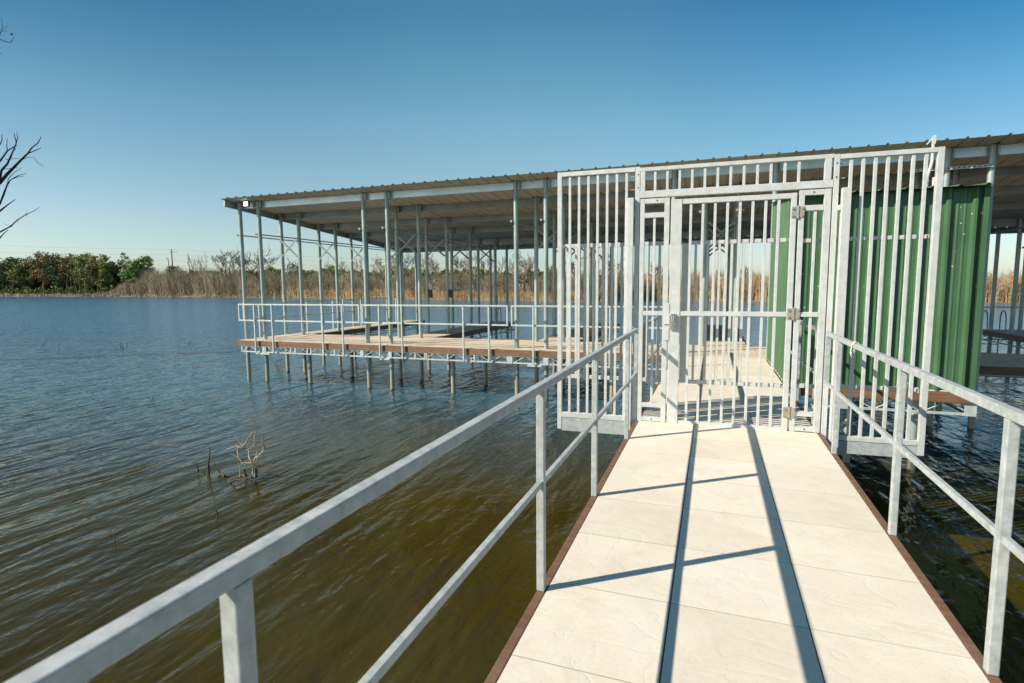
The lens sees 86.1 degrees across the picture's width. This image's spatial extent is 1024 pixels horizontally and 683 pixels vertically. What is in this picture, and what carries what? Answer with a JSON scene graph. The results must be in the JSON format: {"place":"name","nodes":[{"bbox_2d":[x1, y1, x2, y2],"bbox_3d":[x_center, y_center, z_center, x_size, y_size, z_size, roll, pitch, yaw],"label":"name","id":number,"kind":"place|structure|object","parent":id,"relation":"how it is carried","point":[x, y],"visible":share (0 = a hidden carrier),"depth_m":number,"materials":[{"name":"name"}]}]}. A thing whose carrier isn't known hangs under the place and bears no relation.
{"place":"outdoors","nodes":[
{"label":"outdoors","id":0,"kind":"place"},
{"bbox_2d":[0,296,1023,682],"bbox_3d":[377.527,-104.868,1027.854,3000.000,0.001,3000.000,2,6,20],"label":"water","id":1,"kind":"structure","parent":0,"point":[88,424],"depth_m":7.82,"materials":[{"name":"blue liquid"}]},
{"bbox_2d":[0,19,43,237],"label":"dead tree","id":2,"kind":"object","parent":1,"relation":"in","point":[4,176],"visible":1,"depth_m":21.25,"materials":[{"name":"brown wood"}]},
{"bbox_2d":[206,447,210,474],"bbox_3d":[-4.601,1.816,8.307,0.104,0.473,0.045,2,6,20],"label":"stump","id":3,"kind":"object","parent":1,"relation":"in","point":[208,469],"visible":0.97,"depth_m":8.31,"materials":[{"name":"brown wood"}]},
{"bbox_2d":[217,470,225,476],"bbox_3d":[-4.366,1.995,8.239,0.173,0.128,0.054,2,6,23],"label":"stump","id":4,"kind":"object","parent":1,"relation":"in","point":[221,474],"visible":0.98,"depth_m":8.23,"materials":[{"name":"brown wood"}]},
{"bbox_2d":[227,478,256,484],"bbox_3d":[-3.999,2.034,7.932,0.751,0.201,0.100,2,6,20],"label":"driftwood log","id":5,"kind":"object","parent":1,"relation":"on","point":[239,479],"visible":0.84,"depth_m":7.89,"materials":[{"name":"brown wood"}]},
{"bbox_2d":[224,431,264,478],"bbox_3d":[-3.963,1.678,8.145,0.769,0.758,0.119,2,6,20],"label":"dead shrub","id":6,"kind":"object","parent":1,"relation":"on","point":[255,473],"visible":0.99,"depth_m":8.12,"materials":[{"name":"brown wood"}]},
{"bbox_2d":[279,286,623,300],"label":"reeds","id":7,"kind":"object","parent":1,"relation":"in","point":[345,293],"visible":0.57,"depth_m":117.23,"materials":[{"name":"beige plant"}]},
{"bbox_2d":[237,320,1023,399],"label":"boat dock","id":8,"kind":"object","parent":1,"relation":"in","point":[444,342],"visible":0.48,"depth_m":14.88,"materials":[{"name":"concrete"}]},
{"bbox_2d":[242,300,340,336],"bbox_3d":[-7.327,-0.688,18.730,0.077,1.374,4.600,2,6,20],"label":"dock railing","id":9,"kind":"object","parent":8,"relation":"attached to","point":[307,314],"visible":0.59,"depth_m":18.43,"materials":[{"name":"grey metal"}]},
{"bbox_2d":[238,304,359,355],"bbox_3d":[-6.069,-0.343,15.447,4.210,1.414,0.077,2,6,20],"label":"dock railing","id":10,"kind":"object","parent":8,"relation":"attached to","point":[321,321],"visible":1,"depth_m":15.23,"materials":[{"name":"grey metal"}]},
{"bbox_2d":[342,297,396,324],"bbox_3d":[-5.731,-1.143,23.074,0.077,1.374,4.400,2,6,20],"label":"dock railing","id":11,"kind":"object","parent":8,"relation":"attached to","point":[370,309],"visible":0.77,"depth_m":22.15,"materials":[{"name":"grey metal"}]},
{"bbox_2d":[361,304,507,362],"bbox_3d":[-2.058,-0.226,13.986,4.170,1.414,0.077,2,6,20],"label":"dock railing","id":12,"kind":"object","parent":8,"relation":"attached to","point":[462,324],"visible":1,"depth_m":13.78,"materials":[{"name":"grey metal"}]},
{"bbox_2d":[497,307,511,339],"bbox_3d":[-0.318,-0.486,23.783,0.518,2.039,0.468,2,6,20],"label":"boat ladder","id":13,"kind":"object","parent":8,"relation":"attached to","point":[501,329],"visible":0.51,"depth_m":23.89,"materials":[{"name":"grey metal"}]},
{"bbox_2d":[511,305,662,367],"bbox_3d":[1.680,-0.116,12.624,3.630,1.414,0.077,2,6,20],"label":"dock railing","id":14,"kind":"object","parent":8,"relation":"attached to","point":[533,325],"visible":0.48,"depth_m":12.95,"materials":[{"name":"grey metal"}]},
{"bbox_2d":[222,133,1023,428],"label":"dock roof","id":15,"kind":"structure","parent":8,"relation":"on","point":[516,212],"depth_m":15.62,"materials":[{"name":"metal"}]},
{"bbox_2d":[243,201,249,206],"bbox_3d":[-7.729,-4.031,16.072,0.180,0.170,0.208,2,6,20],"label":"floodlight","id":16,"kind":"object","parent":15,"relation":"attached to","point":[246,203],"visible":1,"depth_m":15.98,"materials":[{"name":"white plastic"}]},
{"bbox_2d":[428,290,432,297],"bbox_3d":[-2.703,-1.592,18.216,0.114,0.265,0.110,2,6,20],"label":"outlet box","id":17,"kind":"object","parent":15,"relation":"attached to","point":[430,292],"visible":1,"depth_m":18.18,"materials":[{"name":"black plastic"}]},
{"bbox_2d":[448,289,452,297],"bbox_3d":[-2.008,-1.572,17.963,0.114,0.265,0.110,2,6,20],"label":"outlet box","id":18,"kind":"object","parent":15,"relation":"attached to","point":[450,291],"visible":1,"depth_m":17.92,"materials":[{"name":"black plastic"}]},
{"bbox_2d":[909,164,993,172],"bbox_3d":[8.208,-3.240,10.257,1.300,0.050,0.038,2,6,20],"label":"strut channel","id":19,"kind":"object","parent":15,"relation":"attached to","point":[963,167],"visible":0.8,"depth_m":10.18,"materials":[{"name":"grey metal"}]},
{"bbox_2d":[981,310,1006,352],"bbox_3d":[15.714,-0.015,17.942,0.518,2.039,0.468,2,6,20],"label":"boat ladder","id":20,"kind":"object","parent":8,"relation":"attached to","point":[997,344],"visible":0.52,"depth_m":17.87,"materials":[{"name":"grey metal"}]},
{"bbox_2d":[984,306,1018,307],"bbox_3d":[17.525,-0.625,17.368,6.600,0.940,0.120,2,6,20],"label":"dock railing","id":21,"kind":"object","parent":8,"relation":"attached to","point":[998,307],"depth_m":17.93,"materials":[{"name":"grey metal"}]},
{"bbox_2d":[595,264,1021,302],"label":"reed bed","id":22,"kind":"object","parent":1,"relation":"in","point":[1004,288],"visible":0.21,"depth_m":88.34,"materials":[{"name":"beige plant"}]},
{"bbox_2d":[642,355,976,472],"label":"walkway","id":23,"kind":"structure","parent":1,"relation":"in","point":[945,397],"depth_m":7.87,"materials":[{"name":"beige concrete"}]},
{"bbox_2d":[642,316,667,408],"bbox_3d":[2.529,0.055,9.236,0.040,1.068,5.740,2,6,20],"label":"handrail","id":24,"kind":"object","parent":23,"relation":"on","point":[649,358],"visible":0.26,"depth_m":6.82,"materials":[{"name":"grey metal"}]},
{"bbox_2d":[630,154,845,437],"bbox_3d":[2.330,-0.389,5.932,2.080,3.024,0.275,1,6,18],"label":"gateway","id":25,"kind":"object","parent":23,"relation":"on","point":[829,208],"visible":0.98,"depth_m":5.70,"materials":[{"name":"grey metal"}]},
{"bbox_2d":[557,167,635,434],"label":"fence wing","id":26,"kind":"structure","parent":25,"relation":"attached to","point":[579,421],"depth_m":6.34,"materials":[{"name":"grey metal"}]},
{"bbox_2d":[664,193,804,430],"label":"gate","id":27,"kind":"structure","parent":25,"relation":"attached to","point":[676,319],"depth_m":5.92,"materials":[{"name":"metal"}]},
{"bbox_2d":[828,146,945,457],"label":"fence wing","id":28,"kind":"structure","parent":25,"relation":"attached to","point":[859,444],"depth_m":5.38,"materials":[{"name":"grey metal"}]},
{"bbox_2d":[926,135,935,186],"bbox_3d":[7.600,-3.133,9.961,0.182,1.185,0.072,2,6,20],"label":"conduit mast","id":29,"kind":"object","parent":28,"relation":"attached to","point":[933,141],"visible":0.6,"depth_m":9.93,"materials":[{"name":"grey metal"}]},
{"bbox_2d":[484,420,1002,682],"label":"gangway","id":30,"kind":"object","parent":23,"relation":"attached to","point":[689,553],"visible":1,"depth_m":2.84,"materials":[{"name":"concrete"}]},
{"bbox_2d":[4,328,638,682],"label":"handrail","id":31,"kind":"object","parent":30,"relation":"attached to","point":[228,581],"visible":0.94,"depth_m":1.09,"materials":[{"name":"grey metal"}]},
{"bbox_2d":[823,332,1023,675],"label":"handrail","id":32,"kind":"object","parent":30,"relation":"attached to","point":[1004,542],"visible":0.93,"depth_m":2.25,"materials":[{"name":"grey metal"}]},
{"bbox_2d":[850,341,857,356],"bbox_3d":[2.732,0.062,4.367,0.073,0.125,0.048,2,6,20],"label":"tied string","id":33,"kind":"object","parent":32,"relation":"attached to","point":[852,347],"visible":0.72,"depth_m":4.37,"materials":[{"name":"white fabric"}]},
{"bbox_2d":[790,319,816,423],"bbox_3d":[3.738,0.260,7.132,0.040,1.068,2.600,2,6,20],"label":"handrail","id":34,"kind":"object","parent":23,"relation":"on","point":[804,323],"visible":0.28,"depth_m":6.89,"materials":[{"name":"grey metal"}]},
{"bbox_2d":[767,182,993,391],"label":"shed","id":35,"kind":"structure","parent":23,"relation":"on","point":[964,233],"depth_m":7.91,"materials":[{"name":"green metal"}]},
{"bbox_2d":[0,0,1023,287],"label":"sky","id":36,"kind":"structure","parent":0,"point":[147,115],"materials":[{"name":"blue"}]},
{"bbox_2d":[10,290,1019,302],"bbox_3d":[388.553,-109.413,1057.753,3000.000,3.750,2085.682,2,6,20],"label":"ground","id":37,"kind":"structure","parent":0,"point":[549,300],"depth_m":142.37,"materials":[{"name":"brown soil"}]},
{"bbox_2d":[0,257,26,293],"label":"leafy tree","id":38,"kind":"object","parent":37,"relation":"on","point":[3,267],"visible":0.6,"depth_m":235.40,"materials":[{"name":"green plant"}]},
{"bbox_2d":[4,258,37,292],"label":"leafy tree","id":39,"kind":"object","parent":37,"relation":"on","point":[23,278],"visible":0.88,"depth_m":234.14,"materials":[{"name":"green plant"}]},
{"bbox_2d":[18,255,40,290],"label":"leafy tree","id":40,"kind":"object","parent":37,"relation":"on","point":[36,280],"visible":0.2,"depth_m":238.98,"materials":[{"name":"green plant"}]},
{"bbox_2d":[25,251,53,293],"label":"leafy tree","id":41,"kind":"object","parent":37,"relation":"on","point":[43,276],"visible":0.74,"depth_m":227.33,"materials":[{"name":"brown plant"}]},
{"bbox_2d":[31,250,65,293],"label":"leafy tree","id":42,"kind":"object","parent":37,"relation":"on","point":[52,258],"visible":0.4,"depth_m":227.66,"materials":[{"name":"green plant"}]},
{"bbox_2d":[0,258,114,293],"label":"understorey","id":43,"kind":"object","parent":37,"relation":"on","point":[47,287],"visible":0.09,"depth_m":239.67,"materials":[{"name":"green plant"}]},
{"bbox_2d":[44,260,74,289],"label":"leafy tree","id":44,"kind":"object","parent":37,"relation":"on","point":[55,272],"visible":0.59,"depth_m":220.58,"materials":[{"name":"green plant"}]},
{"bbox_2d":[0,285,125,294],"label":"shore shrubs","id":45,"kind":"object","parent":37,"relation":"on","point":[57,290],"visible":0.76,"depth_m":219.96,"materials":[{"name":"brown plant"}]},
{"bbox_2d":[54,253,82,292],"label":"leafy tree","id":46,"kind":"object","parent":37,"relation":"on","point":[62,269],"visible":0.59,"depth_m":219.41,"materials":[{"name":"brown plant"}]},
{"bbox_2d":[65,252,94,292],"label":"leafy tree","id":47,"kind":"object","parent":37,"relation":"on","point":[81,258],"visible":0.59,"depth_m":218.15,"materials":[{"name":"green plant"}]},
{"bbox_2d":[80,255,108,291],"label":"leafy tree","id":48,"kind":"object","parent":37,"relation":"on","point":[91,268],"visible":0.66,"depth_m":211.62,"materials":[{"name":"green plant"}]},
{"bbox_2d":[96,254,117,289],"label":"leafy tree","id":49,"kind":"object","parent":37,"relation":"on","point":[107,278],"visible":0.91,"depth_m":211.18,"materials":[{"name":"green plant"}]},
{"bbox_2d":[108,259,124,287],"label":"leafy tree","id":50,"kind":"object","parent":37,"relation":"on","point":[115,276],"visible":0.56,"depth_m":213.78,"materials":[{"name":"green plant"}]},
{"bbox_2d":[114,252,132,278],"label":"leafy tree","id":51,"kind":"object","parent":37,"relation":"on","point":[121,274],"visible":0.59,"depth_m":206.76,"materials":[{"name":"green plant"}]},
{"bbox_2d":[121,262,142,285],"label":"leafy tree","id":52,"kind":"object","parent":37,"relation":"on","point":[131,274],"visible":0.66,"depth_m":200.35,"materials":[{"name":"green plant"}]},
{"bbox_2d":[0,292,280,297],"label":"shore grass","id":53,"kind":"structure","parent":37,"relation":"on","point":[130,294],"depth_m":190.38,"materials":[{"name":"plant"}]},
{"bbox_2d":[126,255,154,275],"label":"leafy tree","id":54,"kind":"object","parent":37,"relation":"on","point":[147,261],"visible":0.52,"depth_m":204.83,"materials":[{"name":"green plant"}]},
{"bbox_2d":[163,266,182,274],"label":"leafy tree","id":55,"kind":"object","parent":37,"relation":"on","point":[166,269],"visible":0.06,"depth_m":213.88,"materials":[{"name":"green plant"}]},
{"bbox_2d":[187,254,199,274],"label":"bare tree","id":56,"kind":"object","parent":37,"relation":"on","point":[188,258],"visible":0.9,"depth_m":186.85,"materials":[{"name":"brown plant"}]},
{"bbox_2d":[198,251,207,272],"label":"bare tree","id":57,"kind":"object","parent":37,"relation":"on","point":[202,263],"visible":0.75,"depth_m":184.87,"materials":[{"name":"brown plant"}]},
{"bbox_2d":[208,268,224,276],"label":"leafy tree","id":58,"kind":"object","parent":37,"relation":"on","point":[217,271],"visible":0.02,"depth_m":215.19,"materials":[{"name":"green plant"}]},
{"bbox_2d":[211,249,249,285],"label":"bare tree","id":59,"kind":"object","parent":37,"relation":"on","point":[223,259],"visible":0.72,"depth_m":168.79,"materials":[{"name":"brown plant"}]},
{"bbox_2d":[227,252,246,274],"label":"bare tree","id":60,"kind":"object","parent":37,"relation":"on","point":[235,264],"visible":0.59,"depth_m":171.71,"materials":[{"name":"brown plant"}]},
{"bbox_2d":[229,246,278,281],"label":"bare tree","id":61,"kind":"object","parent":37,"relation":"on","point":[258,265],"visible":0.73,"depth_m":160.84,"materials":[{"name":"brown plant"}]},
{"bbox_2d":[285,260,311,283],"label":"bare tree","id":62,"kind":"object","parent":37,"relation":"on","point":[294,268],"visible":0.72,"depth_m":151.43,"materials":[{"name":"brown plant"}]},
{"bbox_2d":[325,259,339,276],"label":"bare tree","id":63,"kind":"object","parent":37,"relation":"on","point":[330,266],"visible":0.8,"depth_m":150.50,"materials":[{"name":"grey plant"}]},
{"bbox_2d":[338,257,349,278],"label":"bare tree","id":64,"kind":"object","parent":37,"relation":"on","point":[342,266],"visible":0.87,"depth_m":145.13,"materials":[{"name":"grey plant"}]},
{"bbox_2d":[353,259,363,278],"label":"bare tree","id":65,"kind":"object","parent":37,"relation":"on","point":[360,269],"visible":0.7,"depth_m":144.65,"materials":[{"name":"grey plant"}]},
{"bbox_2d":[95,261,623,297],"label":"brush","id":66,"kind":"object","parent":37,"relation":"on","point":[204,281],"visible":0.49,"depth_m":153.66,"materials":[{"name":"brown plant"}]},
{"bbox_2d":[189,266,565,281],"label":"distant wood","id":67,"kind":"object","parent":37,"relation":"on","point":[485,271],"visible":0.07,"depth_m":213.72,"materials":[{"name":"green plant"}]},
{"bbox_2d":[370,255,395,284],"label":"bare tree","id":68,"kind":"object","parent":37,"relation":"on","point":[376,263],"visible":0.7,"depth_m":129.61,"materials":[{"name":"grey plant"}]},
{"bbox_2d":[403,253,414,282],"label":"bare tree","id":69,"kind":"object","parent":37,"relation":"on","point":[406,262],"visible":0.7,"depth_m":128.69,"materials":[{"name":"grey plant"}]},
{"bbox_2d":[413,254,444,289],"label":"bare tree","id":70,"kind":"object","parent":37,"relation":"on","point":[432,265],"visible":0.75,"depth_m":119.11,"materials":[{"name":"brown plant"}]},
{"bbox_2d":[453,256,466,287],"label":"bare tree","id":71,"kind":"object","parent":37,"relation":"on","point":[460,263],"visible":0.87,"depth_m":114.88,"materials":[{"name":"grey plant"}]},
{"bbox_2d":[462,250,482,292],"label":"bare tree","id":72,"kind":"object","parent":37,"relation":"on","point":[467,263],"visible":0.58,"depth_m":111.22,"materials":[{"name":"brown plant"}]},
{"bbox_2d":[480,253,493,284],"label":"bare tree","id":73,"kind":"object","parent":37,"relation":"on","point":[482,265],"visible":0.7,"depth_m":112.16,"materials":[{"name":"brown plant"}]},
{"bbox_2d":[497,256,510,283],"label":"bare tree","id":74,"kind":"object","parent":37,"relation":"on","point":[502,267],"visible":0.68,"depth_m":110.30,"materials":[{"name":"grey plant"}]},
{"bbox_2d":[504,252,519,282],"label":"bare tree","id":75,"kind":"object","parent":37,"relation":"on","point":[511,265],"visible":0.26,"depth_m":107.01,"materials":[{"name":"grey plant"}]},
{"bbox_2d":[508,249,533,293],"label":"bare tree","id":76,"kind":"object","parent":37,"relation":"on","point":[521,263],"visible":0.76,"depth_m":102.13,"materials":[{"name":"brown plant"}]},
{"bbox_2d":[521,257,533,283],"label":"bare tree","id":77,"kind":"object","parent":37,"relation":"on","point":[529,268],"visible":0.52,"depth_m":104.44,"materials":[{"name":"grey plant"}]},
{"bbox_2d":[542,264,557,281],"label":"bare tree","id":78,"kind":"object","parent":37,"relation":"on","point":[550,270],"visible":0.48,"depth_m":99.41,"materials":[{"name":"grey plant"}]},
{"bbox_2d":[571,258,582,275],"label":"bare tree","id":79,"kind":"object","parent":37,"relation":"on","point":[572,266],"visible":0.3,"depth_m":98.02,"materials":[{"name":"grey plant"}]},
{"bbox_2d":[595,254,609,280],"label":"bare tree","id":80,"kind":"object","parent":37,"relation":"on","point":[599,269],"visible":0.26,"depth_m":96.79,"materials":[{"name":"grey plant"}]},
{"bbox_2d":[614,258,623,280],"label":"bare tree","id":81,"kind":"object","parent":37,"relation":"on","point":[619,272],"visible":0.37,"depth_m":98.19,"materials":[{"name":"grey plant"}]},
{"bbox_2d":[650,262,662,281],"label":"bare tree","id":82,"kind":"object","parent":37,"relation":"on","point":[655,270],"visible":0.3,"depth_m":102.41,"materials":[{"name":"grey plant"}]},
{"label":"power pole","id":83,"kind":"object","parent":37,"relation":"on","visible":0},
{"bbox_2d":[5,246,449,267],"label":"power lines","id":84,"kind":"object","parent":83,"relation":"hanging from","point":[188,255],"visible":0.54,"depth_m":330.37,"materials":[{"name":"grey metal"}]}
]}

